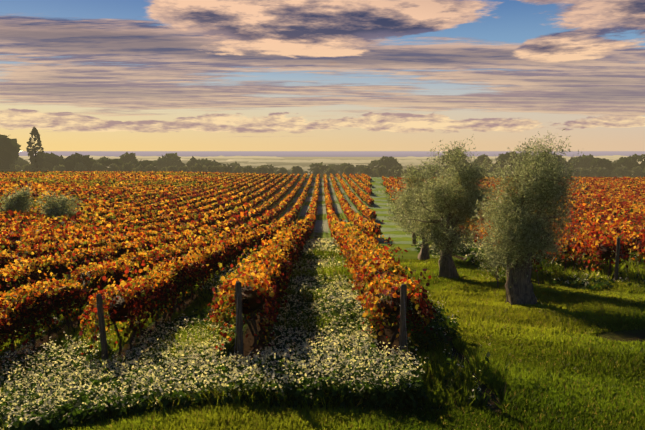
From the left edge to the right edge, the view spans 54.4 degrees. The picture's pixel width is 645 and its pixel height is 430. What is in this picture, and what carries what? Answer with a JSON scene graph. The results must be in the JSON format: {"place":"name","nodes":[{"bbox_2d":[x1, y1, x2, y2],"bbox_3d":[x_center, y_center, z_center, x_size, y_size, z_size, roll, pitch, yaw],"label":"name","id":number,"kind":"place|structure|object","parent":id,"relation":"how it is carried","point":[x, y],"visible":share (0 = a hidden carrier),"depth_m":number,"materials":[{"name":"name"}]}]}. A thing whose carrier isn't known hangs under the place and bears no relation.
{"place":"outdoors","nodes":[
{"label":"outdoors","id":0,"kind":"place"},
{"bbox_2d":[0,245,644,429],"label":"grass","id":1,"kind":"structure","parent":0,"point":[564,321],"depth_m":11.94,"materials":[{"name":"green plant"}]},
{"bbox_2d":[0,157,644,429],"bbox_3d":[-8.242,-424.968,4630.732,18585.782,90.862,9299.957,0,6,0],"label":"ground","id":2,"kind":"structure","parent":0,"point":[321,229],"depth_m":53.19,"materials":[{"name":"green plant"}]},
{"bbox_2d":[0,183,37,212],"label":"olive tree","id":3,"kind":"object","parent":2,"relation":"on","point":[18,201],"depth_m":75.47,"materials":[{"name":"green plant"}]},
{"bbox_2d":[37,190,81,216],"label":"olive tree","id":4,"kind":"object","parent":2,"relation":"on","point":[62,207],"depth_m":72.84,"materials":[{"name":"green plant"}]},
{"bbox_2d":[0,238,644,429],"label":"flowering weeds","id":5,"kind":"object","parent":2,"relation":"on","point":[65,398],"visible":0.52,"depth_m":11.30,"materials":[{"name":"white plant"}]},
{"bbox_2d":[0,170,644,246],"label":"vine leaves","id":6,"kind":"object","parent":2,"relation":"on","point":[629,206],"visible":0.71,"depth_m":119.07,"materials":[{"name":"orange plant"}]},
{"bbox_2d":[0,178,644,333],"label":"vine hedge","id":7,"kind":"object","parent":2,"relation":"on","point":[251,296],"depth_m":17.45,"materials":[{"name":"orange plant"}]},
{"bbox_2d":[0,126,644,176],"bbox_3d":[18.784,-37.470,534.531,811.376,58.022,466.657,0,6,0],"label":"trees","id":8,"kind":"object","parent":2,"relation":"on","point":[590,165],"depth_m":328.78,"materials":[{"name":"green plant"}]},
{"bbox_2d":[19,155,628,170],"bbox_3d":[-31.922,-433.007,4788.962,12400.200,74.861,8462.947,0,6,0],"label":"plain treelines","id":9,"kind":"object","parent":2,"relation":"on","point":[413,161],"visible":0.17,"depth_m":5030.18,"materials":[{"name":"green plant"}]},
{"bbox_2d":[11,235,642,357],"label":"grapevine trunks","id":10,"kind":"object","parent":2,"relation":"on","point":[390,343],"visible":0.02,"depth_m":15.29,"materials":[{"name":"brown wood"}]},
{"bbox_2d":[0,218,644,361],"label":"vine leaves","id":11,"kind":"object","parent":10,"relation":"on","point":[294,240],"visible":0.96,"depth_m":18.20,"materials":[{"name":"orange plant"}]},
{"bbox_2d":[34,208,641,362],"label":"vineyard posts","id":12,"kind":"object","parent":2,"relation":"on","point":[239,316],"visible":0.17,"depth_m":11.58,"materials":[{"name":"brown wood"}]},
{"bbox_2d":[0,226,641,364],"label":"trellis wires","id":13,"kind":"object","parent":12,"relation":"attached to","point":[245,301],"depth_m":12.55,"materials":[{"name":"grey"}]},
{"bbox_2d":[378,184,427,245],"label":"olive tree","id":14,"kind":"object","parent":2,"relation":"on","point":[393,201],"depth_m":47.06,"materials":[{"name":"green plant"}]},
{"bbox_2d":[388,154,450,259],"bbox_3d":[5.076,-0.248,31.021,3.875,5.631,3.720,0,6,0],"label":"olive tree","id":15,"kind":"object","parent":2,"relation":"on","point":[415,177],"depth_m":30.82,"materials":[{"name":"green plant"}]},
{"bbox_2d":[388,138,501,278],"bbox_3d":[4.677,-0.116,23.415,4.109,5.794,3.634,4,7,37],"label":"olive tree","id":16,"kind":"object","parent":2,"relation":"on","point":[463,214],"depth_m":22.96,"materials":[{"name":"green plant"}]},
{"bbox_2d":[476,237,515,287],"bbox_3d":[5.732,1.677,20.288,1.920,2.047,1.460,0,6,0],"label":"olive sapling","id":17,"kind":"object","parent":2,"relation":"on","point":[488,263],"depth_m":20.27,"materials":[{"name":"green plant"}]},
{"bbox_2d":[460,129,593,304],"bbox_3d":[5.762,0.191,18.075,3.550,5.278,3.448,0,6,0],"label":"olive tree","id":18,"kind":"object","parent":2,"relation":"on","point":[533,235],"depth_m":17.68,"materials":[{"name":"green plant"}]},
{"bbox_2d":[0,0,644,150],"label":"sky","id":19,"kind":"structure","parent":0,"point":[89,75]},
{"bbox_2d":[19,151,644,156],"bbox_3d":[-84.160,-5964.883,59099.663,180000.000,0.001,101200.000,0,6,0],"label":"sea","id":20,"kind":"structure","parent":0,"point":[314,153],"depth_m":20604.52,"materials":[{"name":"grey liquid"}]}
]}

